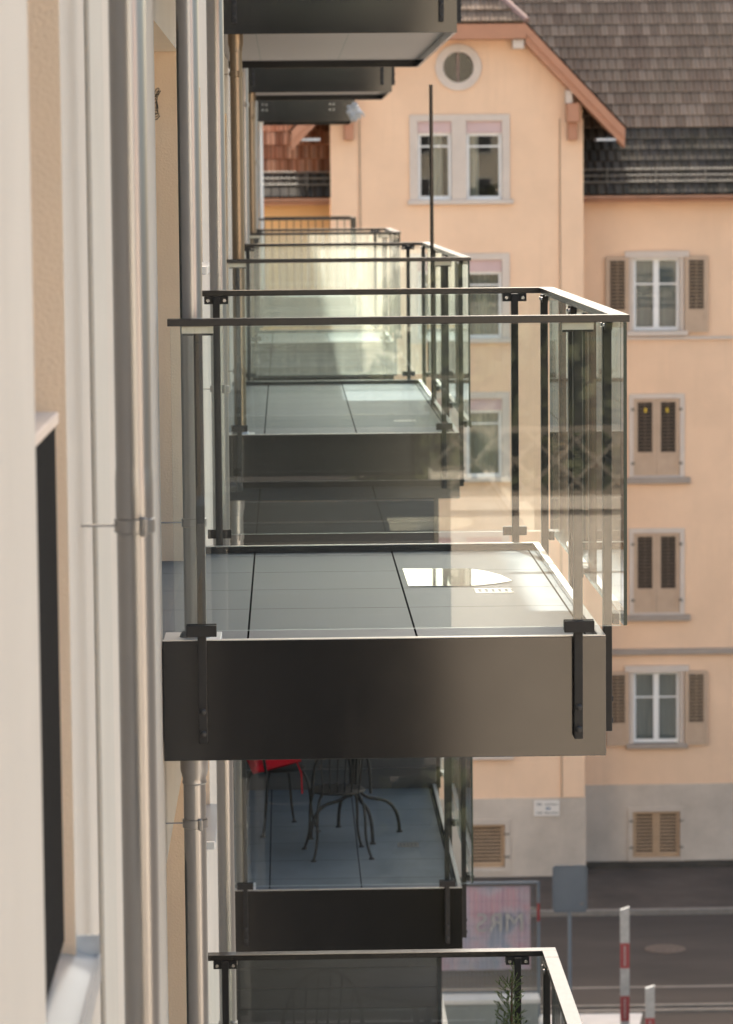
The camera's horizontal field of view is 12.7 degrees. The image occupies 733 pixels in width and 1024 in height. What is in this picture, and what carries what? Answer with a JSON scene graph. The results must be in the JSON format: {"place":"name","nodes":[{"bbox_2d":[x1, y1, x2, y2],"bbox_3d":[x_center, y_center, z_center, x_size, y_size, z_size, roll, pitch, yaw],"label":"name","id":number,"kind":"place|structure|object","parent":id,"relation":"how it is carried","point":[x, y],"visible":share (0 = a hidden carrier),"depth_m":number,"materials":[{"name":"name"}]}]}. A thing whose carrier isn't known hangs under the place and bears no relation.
{"place":"outdoors","nodes":[
{"label":"outdoors","id":0,"kind":"place"},
{"bbox_2d":[258,0,732,876],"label":"gabled house","id":1,"kind":"structure","parent":0,"point":[582,148],"depth_m":70.80,"materials":[{"name":"painted plaster"},{"name":"brown roof tile"},{"name":"stone"}]},
{"bbox_2d":[435,44,481,90],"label":"round window","id":2,"kind":"structure","parent":1,"relation":"in","point":[458,67],"depth_m":68.98,"materials":[{"name":"stone"}]},
{"bbox_2d":[410,253,510,343],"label":"window","id":3,"kind":"structure","parent":1,"relation":"in","point":[485,268],"depth_m":69.51,"materials":[{"name":"stone"}]},
{"bbox_2d":[408,114,513,204],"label":"window","id":4,"kind":"structure","parent":1,"relation":"in","point":[479,174],"depth_m":69.20,"materials":[{"name":"stone"}]},
{"bbox_2d":[412,531,509,542],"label":"window","id":5,"kind":"structure","parent":1,"relation":"in","point":[444,536],"depth_m":69.91,"materials":[{"name":"stone"}]},
{"bbox_2d":[436,392,510,481],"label":"window","id":6,"kind":"structure","parent":1,"relation":"in","point":[486,454],"depth_m":69.85,"materials":[{"name":"stone"}]},
{"bbox_2d":[466,819,509,872],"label":"basement window","id":7,"kind":"structure","parent":1,"relation":"in","point":[491,842],"depth_m":70.62,"materials":[{"name":"brown wood"}]},
{"bbox_2d":[473,757,513,759],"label":"window","id":8,"kind":"structure","parent":1,"relation":"in","point":[474,758],"depth_m":70.33,"materials":[{"name":"stone"}]},
{"bbox_2d":[534,800,558,815],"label":"house sign","id":9,"kind":"object","parent":1,"relation":"attached to","point":[546,807],"visible":1,"depth_m":70.49,"materials":[{"name":"beige metal"}]},
{"bbox_2d":[628,807,684,860],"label":"basement window","id":10,"kind":"structure","parent":1,"relation":"in","point":[654,833],"depth_m":72.10,"materials":[{"name":"brown wood"}]},
{"bbox_2d":[606,251,707,335],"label":"window","id":11,"kind":"structure","parent":1,"relation":"in","point":[642,285],"depth_m":70.96,"materials":[{"name":"stone"}]},
{"bbox_2d":[606,665,707,748],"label":"window","id":12,"kind":"structure","parent":1,"relation":"in","point":[645,703],"depth_m":71.84,"materials":[{"name":"wood"}]},
{"bbox_2d":[627,393,690,483],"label":"window","id":13,"kind":"structure","parent":1,"relation":"in","point":[656,421],"depth_m":71.26,"materials":[{"name":"wood"}]},
{"bbox_2d":[627,528,690,620],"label":"window","id":14,"kind":"structure","parent":1,"relation":"in","point":[656,555],"depth_m":71.54,"materials":[{"name":"wood"}]},
{"bbox_2d":[442,427,732,1023],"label":"ground","id":15,"kind":"structure","parent":0,"point":[705,957],"depth_m":63.03,"materials":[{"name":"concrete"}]},
{"bbox_2d":[0,0,233,1023],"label":"apartment building","id":16,"kind":"structure","parent":15,"relation":"on","point":[61,929],"depth_m":6.78,"materials":[{"name":"paint"}]},
{"bbox_2d":[35,412,100,1023],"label":"tall window","id":17,"kind":"structure","parent":16,"relation":"in","point":[73,982],"depth_m":6.35,"materials":[{"name":"grey"}]},
{"bbox_2d":[81,0,160,1023],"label":"downpipe","id":18,"kind":"object","parent":16,"relation":"attached to","point":[133,525],"visible":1,"depth_m":7.02,"materials":[{"name":"metal"}]},
{"bbox_2d":[155,88,160,119],"bbox_3d":[-0.890,-1.729,13.970,0.038,0.136,0.011,-1,6,-1],"label":"wire coil","id":19,"kind":"object","parent":16,"relation":"attached to","point":[156,96],"visible":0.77,"depth_m":13.97,"materials":[{"name":"black metal"}]},
{"bbox_2d":[166,761,208,1023],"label":"downpipe","id":20,"kind":"object","parent":16,"relation":"attached to","point":[194,819],"visible":0.9,"depth_m":11.62,"materials":[{"name":"metal"}]},
{"bbox_2d":[161,0,221,638],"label":"downpipe","id":21,"kind":"object","parent":16,"relation":"attached to","point":[188,141],"visible":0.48,"depth_m":11.40,"materials":[{"name":"metal"}]},
{"bbox_2d":[202,262,209,274],"bbox_3d":[-0.912,-1.271,17.191,0.190,0.042,1.060,-1,6,-1],"label":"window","id":22,"kind":"structure","parent":16,"relation":"in","point":[205,265],"depth_m":16.68,"materials":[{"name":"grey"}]},
{"bbox_2d":[206,804,216,849],"bbox_3d":[-0.886,1.665,17.479,0.190,0.042,1.060,-1,6,-1],"label":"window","id":23,"kind":"structure","parent":16,"relation":"in","point":[211,810],"depth_m":17.33,"materials":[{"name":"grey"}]},
{"bbox_2d":[204,0,237,1023],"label":"downpipe","id":24,"kind":"object","parent":16,"relation":"attached to","point":[218,281],"visible":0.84,"depth_m":14.97,"materials":[{"name":"metal"}]},
{"bbox_2d":[224,34,254,433],"bbox_3d":[-0.847,-1.770,21.023,0.235,2.606,0.240,-1,6,-1],"label":"downpipe","id":25,"kind":"object","parent":16,"relation":"attached to","point":[235,45],"visible":0.84,"depth_m":20.96,"materials":[{"name":"metal"}]},
{"bbox_2d":[232,68,251,380],"bbox_3d":[-1.006,1.208,27.744,0.152,21.800,0.088,1,6,19],"label":"downpipe","id":26,"kind":"object","parent":16,"relation":"attached to","point":[246,157],"visible":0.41,"depth_m":27.31,"materials":[{"name":"metal"}]},
{"bbox_2d":[230,501,255,889],"bbox_3d":[-0.835,1.167,21.311,0.205,2.606,0.240,-1,6,-1],"label":"downpipe","id":27,"kind":"object","parent":16,"relation":"attached to","point":[236,510],"visible":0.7,"depth_m":21.34,"materials":[{"name":"metal"}]},
{"bbox_2d":[248,93,262,342],"bbox_3d":[-1.175,-2.999,33.579,0.205,2.606,0.240,-1,6,-1],"label":"downpipe","id":28,"kind":"object","parent":16,"relation":"attached to","point":[252,158],"visible":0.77,"depth_m":33.51,"materials":[{"name":"metal"}]},
{"bbox_2d":[255,101,262,522],"bbox_3d":[-1.232,1.781,37.544,0.152,18.750,0.088,1,6,19],"label":"downpipe","id":29,"kind":"object","parent":16,"relation":"attached to","point":[257,163],"visible":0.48,"depth_m":36.95,"materials":[{"name":"metal"}]},
{"bbox_2d":[258,122,264,296],"bbox_3d":[-1.527,-4.402,47.926,0.087,2.606,0.087,-1,6,-1],"label":"downpipe","id":30,"kind":"object","parent":16,"relation":"attached to","point":[261,193],"visible":0.95,"depth_m":47.89,"materials":[{"name":"metal"}]},
{"bbox_2d":[257,100,354,124],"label":"balcony","id":31,"kind":"structure","parent":16,"relation":"attached to","point":[310,112],"depth_m":47.61,"materials":[{"name":"paint"}]},
{"bbox_2d":[346,102,364,121],"bbox_3d":[-0.158,-5.775,47.581,0.278,0.292,0.157,-1,6,-1],"label":"plastic wrap","id":32,"kind":"object","parent":31,"relation":"hanging from","point":[354,112],"visible":1,"depth_m":47.53,"materials":[{"name":"white plastic"}]},
{"bbox_2d":[259,216,356,325],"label":"balcony","id":33,"kind":"structure","parent":16,"relation":"attached to","point":[312,306],"depth_m":47.88,"materials":[{"name":"grey paint"}]},
{"bbox_2d":[248,67,394,100],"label":"balcony","id":34,"kind":"structure","parent":16,"relation":"attached to","point":[349,83],"depth_m":33.32,"materials":[{"name":"metal"}]},
{"bbox_2d":[250,228,401,380],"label":"balcony","id":35,"kind":"structure","parent":16,"relation":"attached to","point":[310,355],"depth_m":33.60,"materials":[{"name":"glass"}]},
{"bbox_2d":[236,958,447,1023],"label":"balcony","id":36,"kind":"structure","parent":16,"relation":"attached to","point":[369,991],"depth_m":25.18,"materials":[{"name":"glass"}]},
{"bbox_2d":[223,0,461,67],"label":"balcony","id":37,"kind":"structure","parent":16,"relation":"attached to","point":[335,33],"depth_m":20.78,"materials":[{"name":"metal"}]},
{"bbox_2d":[227,242,471,500],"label":"balcony","id":38,"kind":"structure","parent":16,"relation":"attached to","point":[348,439],"depth_m":21.06,"materials":[{"name":"grey paint"}]},
{"bbox_2d":[429,85,435,405],"bbox_3d":[0.476,-1.931,23.945,0.036,2.329,0.036,-1,6,-1],"label":"bare pole","id":39,"kind":"object","parent":38,"relation":"on","point":[433,399],"visible":1,"depth_m":23.93,"materials":[{"name":"black metal"}]},
{"bbox_2d":[230,499,473,951],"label":"balcony","id":40,"kind":"structure","parent":16,"relation":"attached to","point":[405,889],"depth_m":22.61,"materials":[{"name":"metal"}]},
{"bbox_2d":[246,760,320,837],"bbox_3d":[-0.655,1.825,23.417,0.530,0.880,0.440,-3,6,-26],"label":"bistro chair","id":41,"kind":"object","parent":40,"relation":"on","point":[288,769],"visible":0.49,"depth_m":23.36,"materials":[{"name":"black metal"}]},
{"bbox_2d":[247,759,302,793],"bbox_3d":[-0.671,1.783,23.334,0.403,0.412,0.319,-2,6,-13],"label":"seat cushion","id":42,"kind":"object","parent":41,"relation":"on","point":[256,766],"visible":0.32,"depth_m":23.19,"materials":[{"name":"red fabric"}]},
{"bbox_2d":[302,758,374,861],"bbox_3d":[-0.195,1.910,22.515,0.440,0.880,0.530,-1,6,-9],"label":"bistro chair","id":43,"kind":"object","parent":40,"relation":"on","point":[337,789],"visible":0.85,"depth_m":22.39,"materials":[{"name":"black metal"}]},
{"bbox_2d":[309,759,402,844],"bbox_3d":[-0.081,1.919,23.202,0.704,0.726,0.704,-1,6,-1],"label":"bistro table","id":44,"kind":"object","parent":40,"relation":"on","point":[357,768],"visible":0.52,"depth_m":23.17,"materials":[{"name":"black metal"}]},
{"bbox_2d":[208,947,582,1023],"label":"balcony","id":45,"kind":"structure","parent":16,"relation":"attached to","point":[564,1009],"depth_m":14.67,"materials":[{"name":"metal"}]},
{"bbox_2d":[493,961,527,1023],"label":"potted conifer","id":46,"kind":"object","parent":45,"relation":"on","point":[512,1020],"visible":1,"depth_m":14.34,"materials":[{"name":"green plant"}]},
{"bbox_2d":[162,287,629,760],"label":"balcony","id":47,"kind":"structure","parent":16,"relation":"attached to","point":[342,651],"depth_m":11.48,"materials":[{"name":"grey paint"}]},
{"bbox_2d":[402,568,512,585],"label":"puddle","id":48,"kind":"object","parent":47,"relation":"on","point":[442,577],"visible":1,"depth_m":13.45,"materials":[{"name":"grey liquid"}]},
{"bbox_2d":[442,993,539,1023],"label":"wall","id":49,"kind":"structure","parent":15,"relation":"on","point":[469,1008],"depth_m":58.41,"materials":[{"name":"concrete"}]},
{"bbox_2d":[442,881,539,1016],"bbox_3d":[1.814,7.832,58.905,2.582,2.483,0.054,-1,6,-1],"label":"fence panel","id":50,"kind":"object","parent":15,"relation":"on","point":[538,918],"visible":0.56,"depth_m":58.89,"materials":[{"name":"grey metal"}]},
{"bbox_2d":[442,886,529,970],"bbox_3d":[1.776,7.448,58.899,2.306,1.508,0.069,-1,6,-1],"label":"banner","id":51,"kind":"object","parent":50,"relation":"attached to","point":[477,928],"visible":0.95,"depth_m":58.92,"materials":[{"name":"pink fabric"}]},
{"bbox_2d":[442,985,732,990],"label":"road line","id":52,"kind":"object","parent":15,"relation":"on","point":[596,987],"visible":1,"depth_m":61.20,"materials":[{"name":"paint"}]},
{"bbox_2d":[539,1013,641,1023],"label":"pavement slab","id":53,"kind":"structure","parent":15,"relation":"on","point":[612,1018],"depth_m":58.91,"materials":[{"name":"white concrete"}]},
{"bbox_2d":[552,865,586,992],"bbox_3d":[3.590,7.666,58.157,0.612,2.927,0.096,-1,6,-1],"label":"traffic sign","id":54,"kind":"object","parent":53,"relation":"on","point":[569,888],"visible":1,"depth_m":58.03,"materials":[{"name":"grey metal"}]},
{"bbox_2d":[620,906,629,1023],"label":"marker post","id":55,"kind":"object","parent":15,"relation":"on","point":[624,975],"visible":1,"depth_m":56.53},
{"bbox_2d":[530,907,732,916],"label":"kerb","id":56,"kind":"structure","parent":15,"relation":"on","point":[656,911],"depth_m":67.24,"materials":[{"name":"concrete"}]},
{"bbox_2d":[540,1003,732,1013],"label":"kerb stones","id":57,"kind":"object","parent":15,"relation":"on","point":[671,1008],"depth_m":59.41,"materials":[{"name":"stone"}]},
{"bbox_2d":[645,985,654,1023],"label":"marker post","id":58,"kind":"object","parent":15,"relation":"on","point":[649,1004],"visible":1,"depth_m":55.79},
{"bbox_2d":[586,860,732,868],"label":"soil strip","id":59,"kind":"object","parent":15,"relation":"on","point":[653,864],"depth_m":71.73,"materials":[{"name":"brown soil"}]},
{"bbox_2d":[645,944,685,953],"bbox_3d":[5.823,8.510,64.234,0.800,0.012,0.800,-1,6,-1],"label":"manhole cover","id":60,"kind":"object","parent":15,"relation":"on","point":[665,948],"visible":1,"depth_m":64.22,"materials":[{"name":"metal"}]},
{"bbox_2d":[460,867,732,909],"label":"pavement","id":61,"kind":"structure","parent":0,"point":[690,887],"depth_m":69.47,"materials":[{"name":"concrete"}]}
]}

